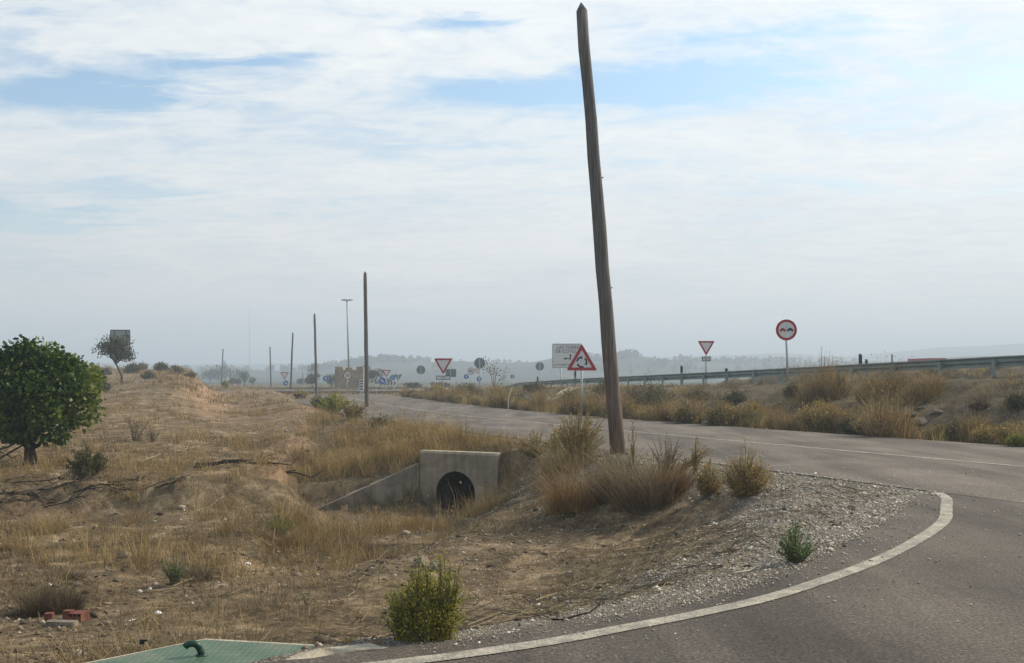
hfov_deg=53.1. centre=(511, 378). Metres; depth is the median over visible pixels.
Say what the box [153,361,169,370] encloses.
hill shrub
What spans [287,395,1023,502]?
road
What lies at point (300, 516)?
grass clump
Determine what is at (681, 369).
delineator
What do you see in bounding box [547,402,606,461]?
tawny weed
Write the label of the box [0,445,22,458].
fallen limb
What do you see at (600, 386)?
roadside shrub
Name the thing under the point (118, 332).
billboard
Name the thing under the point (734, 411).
verge clump
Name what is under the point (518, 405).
verge clump
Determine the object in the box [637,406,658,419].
verge clump
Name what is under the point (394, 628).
tall sprig
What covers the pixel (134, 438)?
bare shrub
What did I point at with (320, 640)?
rubble
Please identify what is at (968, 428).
verge clump
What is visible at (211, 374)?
tree
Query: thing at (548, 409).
verge grass
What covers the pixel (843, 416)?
verge clump
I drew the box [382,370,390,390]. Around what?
yield sign
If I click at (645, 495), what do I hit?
grass clump
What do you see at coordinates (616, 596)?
twig litter
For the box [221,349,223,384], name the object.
timber pole
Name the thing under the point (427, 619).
green bush
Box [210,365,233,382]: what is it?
tree
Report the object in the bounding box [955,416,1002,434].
verge clump
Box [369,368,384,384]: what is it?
tree
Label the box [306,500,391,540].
grass clump
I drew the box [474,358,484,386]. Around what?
sign back
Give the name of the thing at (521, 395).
roadside shrub
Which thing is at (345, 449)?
grass tussock
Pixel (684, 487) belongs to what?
grass clump
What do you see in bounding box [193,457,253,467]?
dead branch
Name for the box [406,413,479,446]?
grass tussock
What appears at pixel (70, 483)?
cut branch
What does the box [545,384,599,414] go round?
verge clump
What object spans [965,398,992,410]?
roadside shrub
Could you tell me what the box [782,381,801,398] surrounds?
roadside shrub
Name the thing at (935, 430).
verge clump
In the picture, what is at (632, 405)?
verge clump
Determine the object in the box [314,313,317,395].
timber pole
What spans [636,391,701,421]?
verge clump
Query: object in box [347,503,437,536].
grass clump
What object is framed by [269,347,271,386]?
timber pole
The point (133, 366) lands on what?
hill shrub
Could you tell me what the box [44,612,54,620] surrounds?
brick piece
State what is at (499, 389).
roadside shrub
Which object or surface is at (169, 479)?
cut branch
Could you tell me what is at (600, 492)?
grass clump
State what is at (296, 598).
brown scrub
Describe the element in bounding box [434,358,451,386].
yield sign
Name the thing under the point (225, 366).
tree
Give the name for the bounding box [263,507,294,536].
green shrub
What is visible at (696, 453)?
spire weed
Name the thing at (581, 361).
warning sign
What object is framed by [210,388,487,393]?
roundabout road
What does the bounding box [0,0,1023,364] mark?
sky
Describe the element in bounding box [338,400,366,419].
bank shrub
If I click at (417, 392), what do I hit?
verge clump
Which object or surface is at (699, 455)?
leaning weed
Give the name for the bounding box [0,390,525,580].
tall dry grass
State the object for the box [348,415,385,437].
grass tussock
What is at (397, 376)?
sign back
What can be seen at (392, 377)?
blue disc sign
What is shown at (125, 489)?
cut branch
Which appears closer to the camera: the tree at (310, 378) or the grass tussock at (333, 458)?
the grass tussock at (333, 458)
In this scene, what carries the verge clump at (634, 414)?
on the ground at (268, 481)
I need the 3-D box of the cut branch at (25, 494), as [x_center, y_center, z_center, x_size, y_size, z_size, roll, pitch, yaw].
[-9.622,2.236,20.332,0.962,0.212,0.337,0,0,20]
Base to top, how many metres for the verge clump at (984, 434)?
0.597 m
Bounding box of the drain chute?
[525,387,578,407]
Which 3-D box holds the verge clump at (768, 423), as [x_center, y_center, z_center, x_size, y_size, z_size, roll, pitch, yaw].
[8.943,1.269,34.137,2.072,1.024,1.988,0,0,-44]
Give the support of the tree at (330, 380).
on the ground at (268, 481)
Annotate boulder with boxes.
[414,556,429,566]
[428,560,438,570]
[900,408,917,417]
[910,417,927,424]
[930,409,942,414]
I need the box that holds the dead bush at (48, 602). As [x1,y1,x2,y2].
[2,572,114,618]
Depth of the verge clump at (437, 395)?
75.46 m
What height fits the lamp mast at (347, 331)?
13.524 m
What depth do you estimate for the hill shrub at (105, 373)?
115.27 m
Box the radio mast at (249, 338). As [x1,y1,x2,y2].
[249,308,249,368]
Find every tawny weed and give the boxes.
[512,430,557,457]
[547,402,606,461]
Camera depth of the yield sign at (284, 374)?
165.00 m
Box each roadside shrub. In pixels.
[422,383,445,391]
[450,382,483,395]
[486,384,515,394]
[511,391,531,409]
[519,381,547,391]
[556,383,580,401]
[591,381,605,394]
[621,381,644,404]
[632,365,675,410]
[666,397,702,423]
[681,386,712,401]
[698,395,740,425]
[722,388,750,403]
[771,349,868,405]
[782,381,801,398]
[829,372,852,394]
[836,354,926,403]
[879,361,957,403]
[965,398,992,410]
[999,388,1023,409]
[1004,431,1023,446]
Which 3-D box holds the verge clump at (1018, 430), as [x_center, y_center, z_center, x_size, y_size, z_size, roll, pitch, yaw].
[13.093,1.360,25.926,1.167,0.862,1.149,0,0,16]
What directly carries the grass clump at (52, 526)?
on the ground at (268, 481)
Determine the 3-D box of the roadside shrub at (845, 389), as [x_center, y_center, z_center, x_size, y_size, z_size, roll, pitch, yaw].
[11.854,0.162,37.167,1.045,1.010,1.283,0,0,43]
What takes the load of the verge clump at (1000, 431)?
on the ground at (268, 481)
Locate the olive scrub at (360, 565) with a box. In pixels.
[10,375,1020,662]
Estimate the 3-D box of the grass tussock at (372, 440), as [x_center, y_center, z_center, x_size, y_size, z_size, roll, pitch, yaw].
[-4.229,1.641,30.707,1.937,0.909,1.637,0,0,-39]
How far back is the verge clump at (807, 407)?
33.51 m
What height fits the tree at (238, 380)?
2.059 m
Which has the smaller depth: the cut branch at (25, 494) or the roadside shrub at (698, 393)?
the cut branch at (25, 494)
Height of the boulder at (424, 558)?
0.194 m
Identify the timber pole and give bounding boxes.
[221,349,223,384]
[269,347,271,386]
[290,333,293,388]
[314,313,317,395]
[363,272,368,406]
[576,2,624,454]
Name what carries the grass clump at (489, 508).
on the ground at (268, 481)
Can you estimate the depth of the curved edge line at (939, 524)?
7.27 m
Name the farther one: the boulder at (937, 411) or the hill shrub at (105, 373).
the hill shrub at (105, 373)
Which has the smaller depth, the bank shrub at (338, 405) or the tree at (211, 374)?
the bank shrub at (338, 405)
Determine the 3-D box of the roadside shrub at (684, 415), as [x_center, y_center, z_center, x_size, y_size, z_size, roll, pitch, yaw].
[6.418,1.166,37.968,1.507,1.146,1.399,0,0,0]
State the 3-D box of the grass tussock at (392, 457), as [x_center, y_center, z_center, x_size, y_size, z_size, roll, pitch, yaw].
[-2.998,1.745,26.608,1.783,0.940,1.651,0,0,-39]
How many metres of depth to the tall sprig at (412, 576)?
6.62 m
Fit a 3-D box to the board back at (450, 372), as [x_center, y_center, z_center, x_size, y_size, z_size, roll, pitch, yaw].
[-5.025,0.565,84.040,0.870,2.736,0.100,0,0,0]
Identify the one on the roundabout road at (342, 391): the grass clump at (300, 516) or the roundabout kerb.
the roundabout kerb
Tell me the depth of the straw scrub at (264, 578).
11.20 m
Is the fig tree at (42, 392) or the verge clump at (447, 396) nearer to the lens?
the fig tree at (42, 392)
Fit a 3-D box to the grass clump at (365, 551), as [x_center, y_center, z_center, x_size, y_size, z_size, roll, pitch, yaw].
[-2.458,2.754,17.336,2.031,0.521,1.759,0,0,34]
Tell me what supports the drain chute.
on the ground at (268, 481)
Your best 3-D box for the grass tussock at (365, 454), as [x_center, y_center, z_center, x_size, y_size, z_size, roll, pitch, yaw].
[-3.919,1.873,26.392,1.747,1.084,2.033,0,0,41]
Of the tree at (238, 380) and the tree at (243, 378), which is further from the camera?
the tree at (243, 378)
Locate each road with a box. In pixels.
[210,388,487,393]
[260,491,1023,662]
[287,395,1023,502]
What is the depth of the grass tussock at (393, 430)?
29.90 m
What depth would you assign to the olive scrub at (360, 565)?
17.08 m
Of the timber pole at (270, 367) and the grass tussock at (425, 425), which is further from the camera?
the timber pole at (270, 367)
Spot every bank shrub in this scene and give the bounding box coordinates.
[221,380,229,387]
[293,389,308,398]
[309,394,329,408]
[311,390,354,414]
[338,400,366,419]
[365,412,396,430]
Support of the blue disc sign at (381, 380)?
on the ground at (268, 481)
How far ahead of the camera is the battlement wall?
127.00 m
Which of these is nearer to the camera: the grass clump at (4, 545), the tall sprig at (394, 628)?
the tall sprig at (394, 628)
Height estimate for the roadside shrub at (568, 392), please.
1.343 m
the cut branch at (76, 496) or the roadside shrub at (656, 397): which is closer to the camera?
the cut branch at (76, 496)
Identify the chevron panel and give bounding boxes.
[383,382,395,389]
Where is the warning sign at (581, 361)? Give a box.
[567,345,595,414]
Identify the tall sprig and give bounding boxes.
[380,587,410,639]
[405,547,425,637]
[434,550,463,639]
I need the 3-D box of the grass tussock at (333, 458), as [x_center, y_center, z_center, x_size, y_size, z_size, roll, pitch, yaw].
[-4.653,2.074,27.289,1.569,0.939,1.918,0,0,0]
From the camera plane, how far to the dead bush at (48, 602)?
11.71 m
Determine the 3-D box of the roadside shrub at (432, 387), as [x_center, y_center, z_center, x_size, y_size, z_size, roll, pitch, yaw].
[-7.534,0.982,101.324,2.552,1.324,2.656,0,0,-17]
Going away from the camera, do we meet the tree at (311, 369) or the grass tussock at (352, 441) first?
the grass tussock at (352, 441)
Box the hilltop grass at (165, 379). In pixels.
[89,363,665,404]
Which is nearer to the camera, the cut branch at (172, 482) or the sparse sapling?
the cut branch at (172, 482)
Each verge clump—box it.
[399,386,408,396]
[410,386,431,398]
[428,381,455,400]
[439,392,448,401]
[444,391,457,402]
[449,389,467,403]
[450,381,477,401]
[452,387,475,403]
[453,394,466,403]
[470,396,482,405]
[474,380,529,407]
[481,385,514,407]
[491,389,516,408]
[510,397,529,409]
[515,401,528,409]
[518,396,532,410]
[524,380,565,411]
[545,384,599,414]
[573,402,592,415]
[579,381,646,418]
[579,385,606,417]
[584,400,601,416]
[588,402,605,416]
[622,397,644,418]
[627,401,650,419]
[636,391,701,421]
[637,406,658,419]
[653,388,722,423]
[711,400,741,425]
[733,398,772,424]
[740,401,774,418]
[743,402,801,428]
[743,412,765,427]
[766,406,811,430]
[796,396,840,431]
[805,399,851,433]
[820,399,863,433]
[828,381,943,438]
[834,412,859,434]
[848,409,891,435]
[926,423,945,438]
[926,423,950,439]
[938,418,963,441]
[940,404,1007,442]
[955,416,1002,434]
[968,424,1000,443]
[991,419,1023,442]
[1003,413,1023,435]
[1003,419,1023,436]
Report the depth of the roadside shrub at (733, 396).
42.08 m
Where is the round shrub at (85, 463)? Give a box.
[63,444,108,478]
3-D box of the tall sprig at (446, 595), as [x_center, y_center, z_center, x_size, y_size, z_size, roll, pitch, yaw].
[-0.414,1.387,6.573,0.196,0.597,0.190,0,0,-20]
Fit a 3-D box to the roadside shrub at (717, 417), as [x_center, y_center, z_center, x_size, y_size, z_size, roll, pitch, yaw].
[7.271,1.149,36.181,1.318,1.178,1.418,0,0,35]
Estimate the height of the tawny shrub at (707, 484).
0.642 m
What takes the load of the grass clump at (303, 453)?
on the ground at (268, 481)
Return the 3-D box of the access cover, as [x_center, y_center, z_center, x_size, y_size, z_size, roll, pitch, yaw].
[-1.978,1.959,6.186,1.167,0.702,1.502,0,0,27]
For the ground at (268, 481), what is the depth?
17.75 m
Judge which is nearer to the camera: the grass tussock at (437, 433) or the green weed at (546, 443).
the green weed at (546, 443)
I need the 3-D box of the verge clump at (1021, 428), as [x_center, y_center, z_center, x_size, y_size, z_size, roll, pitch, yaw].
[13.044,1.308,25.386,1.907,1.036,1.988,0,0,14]
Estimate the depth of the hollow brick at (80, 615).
10.45 m
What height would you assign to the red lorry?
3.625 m
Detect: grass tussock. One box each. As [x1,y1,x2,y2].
[310,447,359,472]
[316,418,383,451]
[325,439,361,461]
[338,436,384,469]
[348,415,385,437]
[353,423,395,447]
[356,429,421,465]
[366,418,402,439]
[367,419,422,446]
[380,409,437,439]
[395,412,449,447]
[403,411,456,439]
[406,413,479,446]
[407,412,470,449]
[431,415,474,436]
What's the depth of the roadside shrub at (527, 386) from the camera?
70.04 m
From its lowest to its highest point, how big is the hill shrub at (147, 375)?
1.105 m
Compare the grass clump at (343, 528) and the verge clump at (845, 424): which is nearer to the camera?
the grass clump at (343, 528)
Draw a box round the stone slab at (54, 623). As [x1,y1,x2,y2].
[45,619,78,626]
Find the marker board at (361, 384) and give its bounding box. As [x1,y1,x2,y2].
[359,379,363,396]
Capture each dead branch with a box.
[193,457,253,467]
[196,451,324,477]
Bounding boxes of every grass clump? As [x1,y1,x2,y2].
[0,534,36,551]
[16,509,85,535]
[23,562,101,580]
[242,524,313,552]
[277,440,336,464]
[278,501,331,533]
[304,530,401,558]
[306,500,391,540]
[337,633,358,643]
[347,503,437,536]
[396,504,443,530]
[428,482,486,530]
[457,486,508,517]
[488,440,671,515]
[513,438,710,512]
[514,416,656,477]
[531,427,686,503]
[626,447,723,502]
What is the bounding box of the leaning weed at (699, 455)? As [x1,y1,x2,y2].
[676,445,713,473]
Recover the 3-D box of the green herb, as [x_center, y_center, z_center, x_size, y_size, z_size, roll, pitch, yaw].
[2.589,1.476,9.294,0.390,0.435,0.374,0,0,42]
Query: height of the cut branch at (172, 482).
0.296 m
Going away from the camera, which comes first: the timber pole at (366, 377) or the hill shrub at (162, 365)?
the timber pole at (366, 377)
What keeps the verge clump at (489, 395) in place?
on the ground at (268, 481)
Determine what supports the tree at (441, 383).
on the ground at (268, 481)
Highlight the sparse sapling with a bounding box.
[482,356,505,385]
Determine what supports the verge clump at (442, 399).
on the ground at (268, 481)
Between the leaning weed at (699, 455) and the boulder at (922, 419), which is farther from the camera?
the boulder at (922, 419)
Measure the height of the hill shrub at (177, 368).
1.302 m
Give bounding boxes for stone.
[118,551,130,557]
[462,518,475,523]
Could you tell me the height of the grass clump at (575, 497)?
1.455 m
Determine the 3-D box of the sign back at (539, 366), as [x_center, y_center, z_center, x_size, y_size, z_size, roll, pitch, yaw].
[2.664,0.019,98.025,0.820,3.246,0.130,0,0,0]
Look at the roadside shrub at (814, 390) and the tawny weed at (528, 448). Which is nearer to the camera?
the tawny weed at (528, 448)
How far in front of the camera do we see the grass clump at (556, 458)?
21.01 m
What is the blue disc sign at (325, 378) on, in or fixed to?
on the ground at (268, 481)
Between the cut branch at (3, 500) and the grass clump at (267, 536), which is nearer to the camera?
the grass clump at (267, 536)
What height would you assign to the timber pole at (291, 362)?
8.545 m
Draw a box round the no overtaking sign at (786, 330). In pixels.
[776,319,796,382]
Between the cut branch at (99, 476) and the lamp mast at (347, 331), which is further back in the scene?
the lamp mast at (347, 331)
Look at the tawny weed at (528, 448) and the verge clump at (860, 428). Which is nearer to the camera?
the tawny weed at (528, 448)
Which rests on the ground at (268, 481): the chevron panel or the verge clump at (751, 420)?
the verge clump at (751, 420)
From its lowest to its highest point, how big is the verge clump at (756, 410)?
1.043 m
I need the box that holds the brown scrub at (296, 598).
[0,374,1023,662]
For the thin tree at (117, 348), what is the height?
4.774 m
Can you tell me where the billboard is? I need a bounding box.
[110,330,129,368]
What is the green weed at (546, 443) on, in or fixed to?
on the ground at (268, 481)
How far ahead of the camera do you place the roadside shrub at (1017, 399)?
28.29 m
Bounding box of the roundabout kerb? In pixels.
[243,387,447,389]
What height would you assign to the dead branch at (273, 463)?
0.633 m
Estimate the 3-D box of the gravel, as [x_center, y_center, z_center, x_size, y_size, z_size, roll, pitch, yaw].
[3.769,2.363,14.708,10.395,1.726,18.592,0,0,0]
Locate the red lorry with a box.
[908,358,945,370]
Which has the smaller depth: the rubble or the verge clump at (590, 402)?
the rubble
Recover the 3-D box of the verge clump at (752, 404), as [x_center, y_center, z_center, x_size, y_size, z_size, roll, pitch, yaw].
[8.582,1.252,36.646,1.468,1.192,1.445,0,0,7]
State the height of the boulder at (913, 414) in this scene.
0.341 m
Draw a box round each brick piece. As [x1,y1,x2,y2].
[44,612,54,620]
[63,609,73,619]
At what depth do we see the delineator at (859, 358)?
49.00 m
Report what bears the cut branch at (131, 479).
on the ground at (268, 481)
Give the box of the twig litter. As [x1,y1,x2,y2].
[0,421,884,662]
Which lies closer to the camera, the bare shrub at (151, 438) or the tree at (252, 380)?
the bare shrub at (151, 438)
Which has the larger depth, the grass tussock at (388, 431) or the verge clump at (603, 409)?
the verge clump at (603, 409)
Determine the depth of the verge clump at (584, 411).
47.26 m
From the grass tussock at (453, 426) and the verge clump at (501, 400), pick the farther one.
the verge clump at (501, 400)
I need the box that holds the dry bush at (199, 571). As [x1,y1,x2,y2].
[168,559,222,581]
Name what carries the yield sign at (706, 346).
on the ground at (268, 481)
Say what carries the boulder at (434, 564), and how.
on the ground at (268, 481)
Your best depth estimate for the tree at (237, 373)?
399.87 m
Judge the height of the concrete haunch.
0.420 m
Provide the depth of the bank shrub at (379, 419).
33.93 m
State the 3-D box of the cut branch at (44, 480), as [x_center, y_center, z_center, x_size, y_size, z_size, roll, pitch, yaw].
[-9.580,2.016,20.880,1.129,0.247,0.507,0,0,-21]
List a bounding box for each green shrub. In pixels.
[160,551,187,584]
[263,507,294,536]
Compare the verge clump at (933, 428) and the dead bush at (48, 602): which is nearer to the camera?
the dead bush at (48, 602)
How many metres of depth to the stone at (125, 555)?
15.19 m
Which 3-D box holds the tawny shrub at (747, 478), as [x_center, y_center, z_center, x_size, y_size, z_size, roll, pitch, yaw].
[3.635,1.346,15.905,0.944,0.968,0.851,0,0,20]
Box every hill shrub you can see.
[89,363,108,374]
[98,378,112,391]
[120,360,143,372]
[137,360,148,369]
[140,369,155,378]
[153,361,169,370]
[168,363,185,373]
[183,370,197,377]
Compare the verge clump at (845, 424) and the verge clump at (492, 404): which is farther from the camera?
the verge clump at (492, 404)
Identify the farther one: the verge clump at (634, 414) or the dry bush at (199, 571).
the verge clump at (634, 414)
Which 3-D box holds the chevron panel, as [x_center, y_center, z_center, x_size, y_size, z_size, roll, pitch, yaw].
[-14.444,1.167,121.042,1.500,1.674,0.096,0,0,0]
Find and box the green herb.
[776,518,820,562]
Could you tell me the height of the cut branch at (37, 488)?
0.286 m
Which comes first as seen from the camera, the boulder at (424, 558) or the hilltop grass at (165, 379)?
the boulder at (424, 558)
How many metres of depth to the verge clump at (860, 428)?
30.83 m
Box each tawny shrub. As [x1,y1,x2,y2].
[692,456,724,495]
[716,435,777,495]
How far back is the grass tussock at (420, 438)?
28.84 m
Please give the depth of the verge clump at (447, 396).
72.47 m
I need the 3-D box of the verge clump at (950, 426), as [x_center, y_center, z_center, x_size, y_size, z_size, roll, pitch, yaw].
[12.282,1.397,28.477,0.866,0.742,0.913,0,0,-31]
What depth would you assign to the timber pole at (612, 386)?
20.89 m
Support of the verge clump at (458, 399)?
on the ground at (268, 481)
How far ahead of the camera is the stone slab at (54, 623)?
10.06 m
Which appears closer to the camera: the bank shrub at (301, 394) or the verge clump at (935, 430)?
the verge clump at (935, 430)
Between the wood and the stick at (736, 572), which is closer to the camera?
the stick at (736, 572)
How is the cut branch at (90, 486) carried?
on the ground at (268, 481)
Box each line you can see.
[352,398,1023,466]
[365,492,952,662]
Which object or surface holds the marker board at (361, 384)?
on the ground at (268, 481)
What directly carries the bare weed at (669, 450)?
on the ground at (268, 481)
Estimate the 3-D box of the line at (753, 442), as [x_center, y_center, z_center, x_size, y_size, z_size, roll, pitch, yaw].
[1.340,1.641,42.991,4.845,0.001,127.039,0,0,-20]
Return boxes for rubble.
[0,422,894,662]
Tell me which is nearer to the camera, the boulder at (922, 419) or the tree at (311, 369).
the boulder at (922, 419)
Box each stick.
[552,597,604,620]
[732,561,765,574]
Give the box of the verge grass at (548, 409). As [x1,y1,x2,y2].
[337,365,1023,444]
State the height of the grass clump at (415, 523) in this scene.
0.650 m
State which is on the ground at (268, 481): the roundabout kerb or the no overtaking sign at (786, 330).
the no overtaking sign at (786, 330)
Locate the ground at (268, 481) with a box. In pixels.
[0,343,1023,662]
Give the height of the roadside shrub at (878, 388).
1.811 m
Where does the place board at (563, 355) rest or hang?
on the ground at (268, 481)
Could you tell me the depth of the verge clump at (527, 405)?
54.95 m
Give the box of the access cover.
[86,638,313,662]
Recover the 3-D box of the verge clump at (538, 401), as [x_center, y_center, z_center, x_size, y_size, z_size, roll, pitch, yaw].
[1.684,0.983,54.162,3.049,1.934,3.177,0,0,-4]
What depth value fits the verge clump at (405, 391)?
93.12 m
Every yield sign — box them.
[280,372,288,387]
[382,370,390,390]
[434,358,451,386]
[698,341,713,383]
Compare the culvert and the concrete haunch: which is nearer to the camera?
the concrete haunch
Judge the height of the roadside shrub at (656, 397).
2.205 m
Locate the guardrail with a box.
[488,355,1023,389]
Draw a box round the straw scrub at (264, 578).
[0,372,1023,662]
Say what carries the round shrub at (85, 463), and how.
on the ground at (268, 481)
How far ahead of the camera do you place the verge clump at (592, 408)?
46.50 m
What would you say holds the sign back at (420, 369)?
on the ground at (268, 481)
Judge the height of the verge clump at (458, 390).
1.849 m
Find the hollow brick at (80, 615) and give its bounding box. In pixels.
[68,610,88,621]
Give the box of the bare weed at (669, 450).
[648,431,683,474]
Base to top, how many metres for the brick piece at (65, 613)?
0.105 m
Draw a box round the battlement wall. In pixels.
[335,367,363,388]
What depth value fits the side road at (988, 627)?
7.05 m
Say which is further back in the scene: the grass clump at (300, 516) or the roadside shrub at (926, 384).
the roadside shrub at (926, 384)
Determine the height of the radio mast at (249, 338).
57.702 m
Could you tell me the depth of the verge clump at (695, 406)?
38.89 m
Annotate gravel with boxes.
[418,449,1023,662]
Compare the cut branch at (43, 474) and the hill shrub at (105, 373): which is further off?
the hill shrub at (105, 373)
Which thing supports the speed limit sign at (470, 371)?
on the ground at (268, 481)
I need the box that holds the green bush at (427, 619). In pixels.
[380,554,470,642]
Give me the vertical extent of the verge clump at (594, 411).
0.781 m
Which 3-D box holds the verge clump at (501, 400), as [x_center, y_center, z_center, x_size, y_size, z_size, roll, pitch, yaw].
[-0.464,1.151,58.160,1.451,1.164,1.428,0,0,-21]
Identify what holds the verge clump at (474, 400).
on the ground at (268, 481)
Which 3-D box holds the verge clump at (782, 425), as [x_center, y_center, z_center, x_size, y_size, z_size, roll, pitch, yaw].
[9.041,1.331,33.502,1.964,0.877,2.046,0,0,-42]
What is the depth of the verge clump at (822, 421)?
32.66 m
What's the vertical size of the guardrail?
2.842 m
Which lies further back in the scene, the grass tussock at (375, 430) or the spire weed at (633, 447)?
the grass tussock at (375, 430)
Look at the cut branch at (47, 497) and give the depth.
20.24 m
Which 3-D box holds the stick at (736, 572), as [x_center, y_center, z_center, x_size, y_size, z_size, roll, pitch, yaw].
[2.060,1.652,8.966,0.501,0.057,0.070,0,0,-44]
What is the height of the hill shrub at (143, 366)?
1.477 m
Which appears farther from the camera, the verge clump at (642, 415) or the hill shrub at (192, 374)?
the hill shrub at (192, 374)
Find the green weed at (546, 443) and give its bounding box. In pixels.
[543,428,559,453]
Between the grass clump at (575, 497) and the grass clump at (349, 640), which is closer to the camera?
the grass clump at (349, 640)
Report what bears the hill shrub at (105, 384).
on the ground at (268, 481)
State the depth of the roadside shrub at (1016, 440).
24.89 m
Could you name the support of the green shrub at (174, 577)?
on the ground at (268, 481)
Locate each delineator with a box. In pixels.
[680,365,682,384]
[858,354,861,379]
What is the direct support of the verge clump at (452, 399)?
on the ground at (268, 481)
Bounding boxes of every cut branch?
[0,467,57,483]
[0,478,69,493]
[0,491,41,505]
[2,489,46,496]
[12,470,69,483]
[31,487,68,500]
[39,473,89,489]
[43,482,107,507]
[66,470,115,483]
[73,478,138,492]
[107,472,155,482]
[107,481,133,490]
[132,474,186,490]
[154,474,190,488]
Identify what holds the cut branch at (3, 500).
on the ground at (268, 481)
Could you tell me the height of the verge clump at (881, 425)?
1.828 m
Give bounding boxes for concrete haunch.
[286,643,387,659]
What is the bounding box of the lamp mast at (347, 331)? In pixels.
[341,299,352,367]
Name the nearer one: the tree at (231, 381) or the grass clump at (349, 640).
the grass clump at (349, 640)
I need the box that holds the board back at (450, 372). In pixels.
[445,369,455,388]
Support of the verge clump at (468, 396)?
on the ground at (268, 481)
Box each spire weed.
[627,421,637,464]
[690,435,701,472]
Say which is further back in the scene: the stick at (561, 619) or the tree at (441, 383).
the tree at (441, 383)
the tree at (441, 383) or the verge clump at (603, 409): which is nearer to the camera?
the verge clump at (603, 409)
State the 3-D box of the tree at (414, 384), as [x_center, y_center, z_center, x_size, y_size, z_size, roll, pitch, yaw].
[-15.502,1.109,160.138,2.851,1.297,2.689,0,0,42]
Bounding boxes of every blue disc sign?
[323,375,328,381]
[378,377,385,383]
[390,375,395,388]
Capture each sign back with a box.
[394,374,401,380]
[416,365,424,389]
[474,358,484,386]
[536,362,543,380]
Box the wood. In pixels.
[108,349,856,376]
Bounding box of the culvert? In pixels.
[318,450,501,513]
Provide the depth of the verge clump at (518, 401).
56.79 m
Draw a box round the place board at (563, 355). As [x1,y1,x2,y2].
[552,344,581,385]
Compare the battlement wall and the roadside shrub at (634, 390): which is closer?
the roadside shrub at (634, 390)
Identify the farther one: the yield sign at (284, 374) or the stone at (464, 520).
the yield sign at (284, 374)
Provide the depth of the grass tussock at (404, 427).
31.03 m
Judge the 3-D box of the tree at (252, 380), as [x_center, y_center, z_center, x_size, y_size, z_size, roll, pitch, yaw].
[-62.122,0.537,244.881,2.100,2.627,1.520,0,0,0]
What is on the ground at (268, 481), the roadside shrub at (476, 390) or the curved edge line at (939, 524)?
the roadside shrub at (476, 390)
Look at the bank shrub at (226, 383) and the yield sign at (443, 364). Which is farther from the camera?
the bank shrub at (226, 383)
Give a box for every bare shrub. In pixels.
[125,419,147,440]
[141,426,159,442]
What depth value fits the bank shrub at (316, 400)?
55.56 m
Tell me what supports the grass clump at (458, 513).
on the ground at (268, 481)
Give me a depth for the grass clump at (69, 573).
13.45 m
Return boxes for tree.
[0,334,107,464]
[92,331,138,384]
[200,370,218,382]
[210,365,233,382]
[223,360,229,380]
[228,368,243,381]
[229,377,235,384]
[234,378,241,383]
[239,370,249,385]
[249,376,255,385]
[296,378,304,384]
[304,372,321,386]
[307,363,318,374]
[323,374,334,386]
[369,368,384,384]
[403,382,422,386]
[430,382,452,387]
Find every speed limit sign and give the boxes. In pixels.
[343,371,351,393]
[467,368,474,374]
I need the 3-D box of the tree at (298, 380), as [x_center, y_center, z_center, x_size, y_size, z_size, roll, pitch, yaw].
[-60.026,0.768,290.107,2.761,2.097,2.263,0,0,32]

